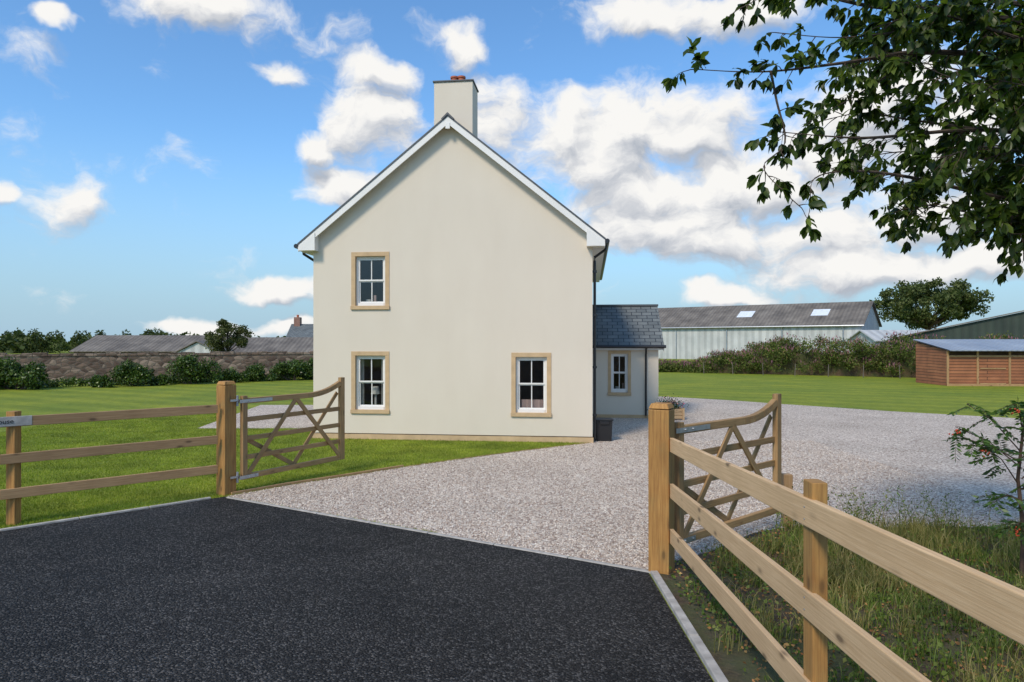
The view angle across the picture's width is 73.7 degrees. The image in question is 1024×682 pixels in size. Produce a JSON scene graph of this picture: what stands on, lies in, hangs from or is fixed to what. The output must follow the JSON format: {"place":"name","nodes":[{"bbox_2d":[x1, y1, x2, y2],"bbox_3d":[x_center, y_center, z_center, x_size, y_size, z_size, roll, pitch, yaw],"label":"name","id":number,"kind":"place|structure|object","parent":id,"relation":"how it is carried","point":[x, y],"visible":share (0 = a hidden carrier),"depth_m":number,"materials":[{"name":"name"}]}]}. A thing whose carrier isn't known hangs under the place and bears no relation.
{"place":"outdoors","nodes":[
{"label":"outdoors","id":0,"kind":"place"},
{"bbox_2d":[199,405,312,427],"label":"gravel path","id":1,"kind":"structure","parent":0,"point":[302,421],"depth_m":20.27,"materials":[{"name":"grey gravel"}]},
{"bbox_2d":[0,412,588,532],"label":"lawn","id":2,"kind":"structure","parent":0,"point":[32,520],"depth_m":13.28,"materials":[{"name":"green plant"}]},
{"bbox_2d":[0,497,712,681],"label":"asphalt road","id":3,"kind":"structure","parent":0,"point":[222,589],"depth_m":5.76,"materials":[{"name":"black asphalt"}]},
{"bbox_2d":[366,295,376,301],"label":"ornaments","id":4,"kind":"object","parent":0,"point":[375,299],"visible":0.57,"depth_m":16.52,"materials":[{"name":"ceramic"}]},
{"bbox_2d":[0,350,1023,681],"bbox_3d":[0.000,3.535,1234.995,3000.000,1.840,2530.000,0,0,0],"label":"ground","id":5,"kind":"structure","parent":0,"point":[884,394],"depth_m":26.93,"materials":[{"name":"green plant"}]},
{"bbox_2d":[0,356,50,389],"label":"laurel shrub","id":6,"kind":"object","parent":5,"relation":"on","point":[17,374],"visible":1,"depth_m":32.86,"materials":[{"name":"green plant"}]},
{"bbox_2d":[1,327,131,352],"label":"distant trees","id":7,"kind":"object","parent":5,"relation":"on","point":[40,343],"visible":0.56,"depth_m":144.65,"materials":[{"name":"green plant"}]},
{"bbox_2d":[88,374,117,387],"bbox_3d":[-20.793,2.070,34.643,1.537,0.823,0.869,0,0,0],"label":"laurel shrub","id":8,"kind":"object","parent":5,"relation":"on","point":[97,381],"visible":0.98,"depth_m":34.55,"materials":[{"name":"green plant"}]},
{"bbox_2d":[0,405,217,525],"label":"post and rail fence","id":9,"kind":"object","parent":5,"relation":"on","point":[14,492],"visible":0.88,"depth_m":9.07,"materials":[{"name":"wood"}]},
{"bbox_2d":[0,415,31,426],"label":"house name sign","id":10,"kind":"object","parent":9,"relation":"attached to","point":[15,421],"visible":1,"depth_m":8.55,"materials":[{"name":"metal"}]},
{"bbox_2d":[106,359,154,385],"bbox_3d":[-19.872,1.648,35.691,2.289,1.570,1.726,0,0,0],"label":"laurel shrub","id":11,"kind":"object","parent":5,"relation":"on","point":[129,371],"visible":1,"depth_m":35.35,"materials":[{"name":"green plant"}]},
{"bbox_2d":[0,330,285,353],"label":"distant treeline","id":12,"kind":"object","parent":5,"relation":"on","point":[8,344],"visible":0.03,"depth_m":141.55,"materials":[{"name":"green plant"}]},
{"bbox_2d":[0,372,304,388],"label":"hedge","id":13,"kind":"object","parent":5,"relation":"on","point":[70,382],"visible":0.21,"depth_m":35.37,"materials":[{"name":"green plant"}]},
{"bbox_2d":[0,351,312,381],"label":"stone wall","id":14,"kind":"structure","parent":5,"relation":"on","point":[76,365],"depth_m":41.02,"materials":[{"name":"stone"}]},
{"bbox_2d":[139,327,174,334],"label":"garden tree","id":15,"kind":"object","parent":5,"relation":"on","point":[150,332],"visible":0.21,"depth_m":99.17,"materials":[{"name":"green plant"}]},
{"bbox_2d":[69,335,245,353],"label":"farm outbuilding","id":16,"kind":"structure","parent":5,"relation":"on","point":[135,343],"depth_m":75.92,"materials":[{"name":"metal"}]},
{"bbox_2d":[149,373,171,385],"bbox_3d":[-18.816,2.086,36.423,1.103,0.779,0.882,0,0,0],"label":"laurel shrub","id":17,"kind":"object","parent":5,"relation":"on","point":[161,379],"visible":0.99,"depth_m":36.30,"materials":[{"name":"green plant"}]},
{"bbox_2d":[165,353,223,384],"bbox_3d":[-17.529,1.568,37.609,3.137,1.835,1.997,0,0,0],"label":"laurel shrub","id":18,"kind":"object","parent":5,"relation":"on","point":[189,369],"visible":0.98,"depth_m":37.36,"materials":[{"name":"green plant"}]},
{"bbox_2d":[173,341,234,352],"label":"gabled outbuilding","id":19,"kind":"structure","parent":5,"relation":"on","point":[197,346],"depth_m":68.00,"materials":[{"name":"white paint"}]},
{"bbox_2d":[216,381,235,495],"bbox_3d":[-4.330,1.553,10.347,0.204,1.890,0.204,0,0,31],"label":"gate post","id":20,"kind":"object","parent":5,"relation":"on","point":[226,435],"visible":0.77,"depth_m":10.27,"materials":[{"name":"brown wood"}]},
{"bbox_2d":[230,377,344,482],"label":"wooden gate","id":21,"kind":"structure","parent":20,"relation":"attached to","point":[246,439],"depth_m":11.22,"materials":[{"name":"wood"}]},
{"bbox_2d":[204,319,253,351],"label":"birch tree","id":22,"kind":"object","parent":5,"relation":"on","point":[236,334],"visible":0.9,"depth_m":59.23,"materials":[{"name":"green plant"}]},
{"bbox_2d":[217,366,248,382],"bbox_3d":[-15.892,1.950,38.803,1.877,1.022,1.180,0,0,0],"label":"laurel shrub","id":23,"kind":"object","parent":5,"relation":"on","point":[230,374],"visible":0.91,"depth_m":38.69,"materials":[{"name":"green plant"}]},
{"bbox_2d":[243,363,276,381],"bbox_3d":[-14.830,1.862,39.983,2.063,1.249,1.249,0,0,0],"label":"laurel shrub","id":24,"kind":"object","parent":5,"relation":"on","point":[256,372],"visible":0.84,"depth_m":39.89,"materials":[{"name":"green plant"}]},
{"bbox_2d":[233,337,312,351],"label":"farm outbuilding","id":25,"kind":"structure","parent":5,"relation":"on","point":[287,344],"depth_m":73.79,"materials":[{"name":"grey metal"}]},
{"bbox_2d":[269,358,312,379],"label":"laurel shrub","id":26,"kind":"object","parent":5,"relation":"on","point":[295,368],"visible":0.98,"depth_m":40.95,"materials":[{"name":"green plant"}]},
{"bbox_2d":[286,315,312,336],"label":"brick farmhouse","id":27,"kind":"object","parent":5,"relation":"on","point":[297,328],"visible":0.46,"depth_m":81.23,"materials":[{"name":"tile"}]},
{"bbox_2d":[300,357,312,379],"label":"laurel shrub","id":28,"kind":"object","parent":5,"relation":"on","point":[310,361],"visible":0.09,"depth_m":42.20,"materials":[{"name":"green plant"}]},
{"bbox_2d":[0,497,728,681],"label":"road edging","id":29,"kind":"object","parent":5,"relation":"on","point":[708,661],"visible":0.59,"depth_m":6.98,"materials":[{"name":"concrete"}]},
{"bbox_2d":[312,432,592,442],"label":"plinth","id":30,"kind":"structure","parent":5,"relation":"on","point":[505,438],"depth_m":15.95,"materials":[{"name":"stone"}]},
{"bbox_2d":[313,81,592,436],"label":"walls","id":31,"kind":"structure","parent":30,"relation":"on","point":[490,265],"depth_m":15.96,"materials":[{"name":"beige paint"}]},
{"bbox_2d":[350,351,389,413],"bbox_3d":[-3.355,0.982,16.248,0.950,1.473,0.205,0,0,7],"label":"window surround","id":32,"kind":"object","parent":31,"relation":"attached to","point":[354,354],"visible":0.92,"depth_m":16.17,"materials":[{"name":"beige stone"}]},
{"bbox_2d":[350,252,389,309],"bbox_3d":[-3.355,-1.429,16.252,0.950,1.365,0.205,0,0,7],"label":"window surround","id":33,"kind":"object","parent":31,"relation":"attached to","point":[354,255],"visible":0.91,"depth_m":16.18,"materials":[{"name":"beige stone"}]},
{"bbox_2d":[356,356,384,409],"bbox_3d":[-3.351,0.987,16.285,0.730,1.283,0.090,0,0,6],"label":"window frame","id":34,"kind":"object","parent":31,"relation":"in","point":[358,396],"visible":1,"depth_m":16.30,"materials":[{"name":"white wood"}]},
{"bbox_2d":[356,256,384,305],"bbox_3d":[-3.351,-1.424,16.290,0.730,1.175,0.090,0,0,6],"label":"window frame","id":35,"kind":"object","parent":31,"relation":"in","point":[358,290],"visible":0.98,"depth_m":16.30,"materials":[{"name":"white wood"}]},
{"bbox_2d":[360,260,382,301],"bbox_3d":[-3.258,-1.323,17.104,1.930,1.975,1.510,0,0,6],"label":"room interior","id":36,"kind":"object","parent":31,"relation":"in","point":[365,269],"depth_m":17.92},
{"bbox_2d":[364,359,380,404],"bbox_3d":[-3.258,1.088,17.100,1.930,2.083,1.510,0,0,6],"label":"room interior","id":37,"kind":"object","parent":31,"relation":"in","point":[376,369],"depth_m":17.91,"materials":[{"name":"black"}]},
{"bbox_2d":[360,359,382,404],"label":"curtains","id":38,"kind":"object","parent":37,"relation":"hanging from","point":[376,390],"visible":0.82,"depth_m":16.43,"materials":[{"name":"fabric"}]},
{"bbox_2d":[441,112,454,119],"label":"ridge tiles","id":39,"kind":"object","parent":31,"relation":"attached to","point":[445,115],"visible":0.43,"depth_m":15.73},
{"bbox_2d":[298,117,604,281],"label":"bargeboards","id":40,"kind":"object","parent":31,"relation":"attached to","point":[309,244],"visible":0.91,"depth_m":15.80,"materials":[{"name":"white paint"}]},
{"bbox_2d":[297,115,605,247],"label":"roof slates","id":41,"kind":"object","parent":31,"relation":"on","point":[398,157],"visible":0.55,"depth_m":15.76,"materials":[{"name":"grey stone"}]},
{"bbox_2d":[294,238,609,438],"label":"gutters and downpipes","id":42,"kind":"object","parent":31,"relation":"attached to","point":[605,249],"visible":0.54,"depth_m":15.69,"materials":[{"name":"black plastic"}]},
{"bbox_2d":[433,79,478,92],"bbox_3d":[-1.344,-6.131,16.462,0.980,0.040,0.790,0,0,6],"label":"chimney cap","id":43,"kind":"object","parent":31,"relation":"on","point":[460,80],"visible":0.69,"depth_m":16.08,"materials":[{"name":"grey concrete"}]},
{"bbox_2d":[450,75,465,79],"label":"chimney pots","id":44,"kind":"object","parent":43,"relation":"on","point":[459,77],"visible":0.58,"depth_m":16.38,"materials":[{"name":"orange ceramic"}]},
{"bbox_2d":[511,353,551,416],"bbox_3d":[0.450,1.008,15.815,0.943,1.478,0.205,0,0,7],"label":"window surround","id":45,"kind":"object","parent":31,"relation":"attached to","point":[514,413],"visible":0.95,"depth_m":15.74,"materials":[{"name":"beige stone"}]},
{"bbox_2d":[516,357,546,412],"bbox_3d":[0.454,1.013,15.852,0.723,1.288,0.090,0,0,7],"label":"window frame","id":46,"kind":"object","parent":31,"relation":"in","point":[531,409],"visible":1,"depth_m":15.84,"materials":[{"name":"white wood"}]},
{"bbox_2d":[521,361,542,399],"bbox_3d":[0.547,1.114,16.666,1.923,2.088,1.510,0,0,7],"label":"room interior","id":47,"kind":"object","parent":31,"relation":"in","point":[537,376],"depth_m":17.43,"materials":[{"name":"black"}]},
{"bbox_2d":[520,361,543,407],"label":"curtains","id":48,"kind":"object","parent":47,"relation":"hanging from","point":[526,403],"visible":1,"depth_m":15.97,"materials":[{"name":"fabric"}]},
{"bbox_2d":[596,414,647,417],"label":"wing plinth","id":49,"kind":"structure","parent":5,"relation":"on","point":[618,416],"depth_m":20.75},
{"bbox_2d":[226,396,1023,569],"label":"gravel drive","id":50,"kind":"structure","parent":5,"relation":"on","point":[912,443],"depth_m":11.85,"materials":[{"name":"grey gravel"}]},
{"bbox_2d":[231,443,584,494],"bbox_3d":[-1.322,2.318,13.018,7.982,0.070,0.273,0,0,-42],"label":"lawn edging","id":51,"kind":"object","parent":50,"relation":"on","point":[304,481],"visible":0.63,"depth_m":11.53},
{"bbox_2d":[596,418,613,440],"bbox_3d":[2.140,2.073,15.989,0.420,0.510,0.435,0,0,0],"label":"black waste bin","id":52,"kind":"object","parent":50,"relation":"on","point":[603,429],"visible":0.84,"depth_m":15.82,"materials":[{"name":"plastic"}]},
{"bbox_2d":[228,440,1019,566],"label":"gravel stones","id":53,"kind":"object","parent":50,"relation":"on","point":[252,498],"visible":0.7,"depth_m":10.19,"materials":[{"name":"grey gravel"}]},
{"bbox_2d":[647,393,688,419],"bbox_3d":[4.653,1.949,20.380,1.242,0.773,0.596,0,0,0],"label":"flower planter","id":54,"kind":"object","parent":50,"relation":"on","point":[679,412],"visible":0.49,"depth_m":20.23,"materials":[{"name":"wood"}]},
{"bbox_2d":[596,350,657,414],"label":"wing walls","id":55,"kind":"structure","parent":5,"relation":"on","point":[632,404],"depth_m":20.72,"materials":[{"name":"white paint"}]},
{"bbox_2d":[614,356,623,388],"bbox_3d":[3.373,1.078,21.679,1.710,1.980,1.510,0,0,7],"label":"room interior","id":56,"kind":"object","parent":55,"relation":"in","point":[616,369],"visible":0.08,"depth_m":22.43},
{"bbox_2d":[615,356,624,388],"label":"curtains","id":57,"kind":"object","parent":56,"relation":"hanging from","point":[623,386],"visible":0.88,"depth_m":20.97,"materials":[{"name":"fabric"}]},
{"bbox_2d":[608,351,630,395],"bbox_3d":[3.276,0.976,20.827,0.710,1.360,0.205,0,0,6],"label":"window surround","id":58,"kind":"object","parent":55,"relation":"attached to","point":[628,393],"visible":1,"depth_m":20.74,"materials":[{"name":"beige stone"}]},
{"bbox_2d":[611,354,627,391],"bbox_3d":[3.280,0.976,20.864,0.510,1.180,0.090,0,0,7],"label":"window frame","id":59,"kind":"object","parent":55,"relation":"in","point":[619,373],"visible":1,"depth_m":20.86,"materials":[{"name":"white wood"}]},
{"bbox_2d":[596,304,663,344],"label":"wing roof","id":60,"kind":"structure","parent":55,"relation":"on","point":[628,324],"depth_m":21.53,"materials":[{"name":"grey stone"}]},
{"bbox_2d":[596,348,663,350],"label":"wing fascia","id":61,"kind":"structure","parent":55,"relation":"attached to","point":[629,349],"depth_m":20.57,"materials":[{"name":"plastic"}]},
{"bbox_2d":[596,345,665,415],"bbox_3d":[3.524,1.187,20.575,2.180,2.138,0.252,0,0,6],"label":"wing gutter","id":62,"kind":"object","parent":61,"relation":"attached to","point":[631,346],"visible":0.87,"depth_m":20.52,"materials":[{"name":"plastic"}]},
{"bbox_2d":[648,402,674,574],"bbox_3d":[1.500,1.557,6.847,0.210,1.870,0.210,0,0,29],"label":"gate post","id":63,"kind":"object","parent":5,"relation":"on","point":[661,479],"visible":0.73,"depth_m":6.76,"materials":[{"name":"brown wood"}]},
{"bbox_2d":[675,393,781,542],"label":"wooden gate","id":64,"kind":"structure","parent":63,"relation":"attached to","point":[773,405],"depth_m":7.65,"materials":[{"name":"wood"}]},
{"bbox_2d":[658,301,881,358],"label":"agricultural barn","id":65,"kind":"structure","parent":5,"relation":"on","point":[692,332],"depth_m":88.98,"materials":[{"name":"metal"}]},
{"bbox_2d":[781,473,792,526],"bbox_3d":[3.420,2.015,8.496,0.110,0.720,0.110,0,0,0],"label":"gate stop post","id":66,"kind":"object","parent":5,"relation":"on","point":[787,479],"visible":0.35,"depth_m":8.44,"materials":[{"name":"brown wood"}]},
{"bbox_2d":[703,362,900,378],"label":"stake fence","id":67,"kind":"object","parent":5,"relation":"on","point":[795,369],"visible":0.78,"depth_m":46.43,"materials":[{"name":"brown wood"}]},
{"bbox_2d":[658,330,1023,377],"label":"overgrown hedgerow","id":68,"kind":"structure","parent":5,"relation":"on","point":[782,356],"depth_m":47.43,"materials":[{"name":"green plant"}]},
{"bbox_2d":[659,527,1023,681],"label":"soil verge","id":69,"kind":"structure","parent":5,"relation":"on","point":[732,664],"depth_m":5.25,"materials":[{"name":"green plant"}]},
{"bbox_2d":[669,480,1023,681],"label":"verge weeds","id":70,"kind":"object","parent":69,"relation":"on","point":[864,586],"visible":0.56,"depth_m":5.99,"materials":[{"name":"green plant"}]},
{"bbox_2d":[942,396,1023,581],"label":"rowan sapling","id":71,"kind":"object","parent":69,"relation":"on","point":[988,447],"visible":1,"depth_m":6.48,"materials":[{"name":"green plant"}]},
{"bbox_2d":[661,0,1023,285],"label":"cherry tree","id":72,"kind":"object","parent":5,"relation":"on","point":[989,184],"visible":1,"depth_m":5.89,"materials":[{"name":"green plant"}]},
{"bbox_2d":[670,438,1023,681],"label":"post and rail fence","id":73,"kind":"object","parent":5,"relation":"on","point":[996,604],"visible":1,"depth_m":3.34,"materials":[{"name":"wood"}]},
{"bbox_2d":[848,330,925,352],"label":"grey roofed shed","id":74,"kind":"structure","parent":5,"relation":"on","point":[871,336],"depth_m":77.17,"materials":[{"name":"grey metal"}]},
{"bbox_2d":[869,277,993,329],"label":"oak tree","id":75,"kind":"object","parent":5,"relation":"on","point":[958,300],"visible":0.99,"depth_m":111.33,"materials":[{"name":"green plant"}]},
{"bbox_2d":[895,310,1023,351],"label":"green barn","id":76,"kind":"structure","parent":5,"relation":"on","point":[1012,324],"depth_m":59.00,"materials":[{"name":"green metal"}]},
{"bbox_2d":[913,339,1023,385],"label":"timber stable","id":77,"kind":"structure","parent":5,"relation":"on","point":[972,362],"depth_m":35.88,"materials":[{"name":"brown wood"}]},
{"bbox_2d":[0,0,1023,341],"label":"sky","id":78,"kind":"structure","parent":0,"point":[164,164],"materials":[{"name":"blue"}]}
]}

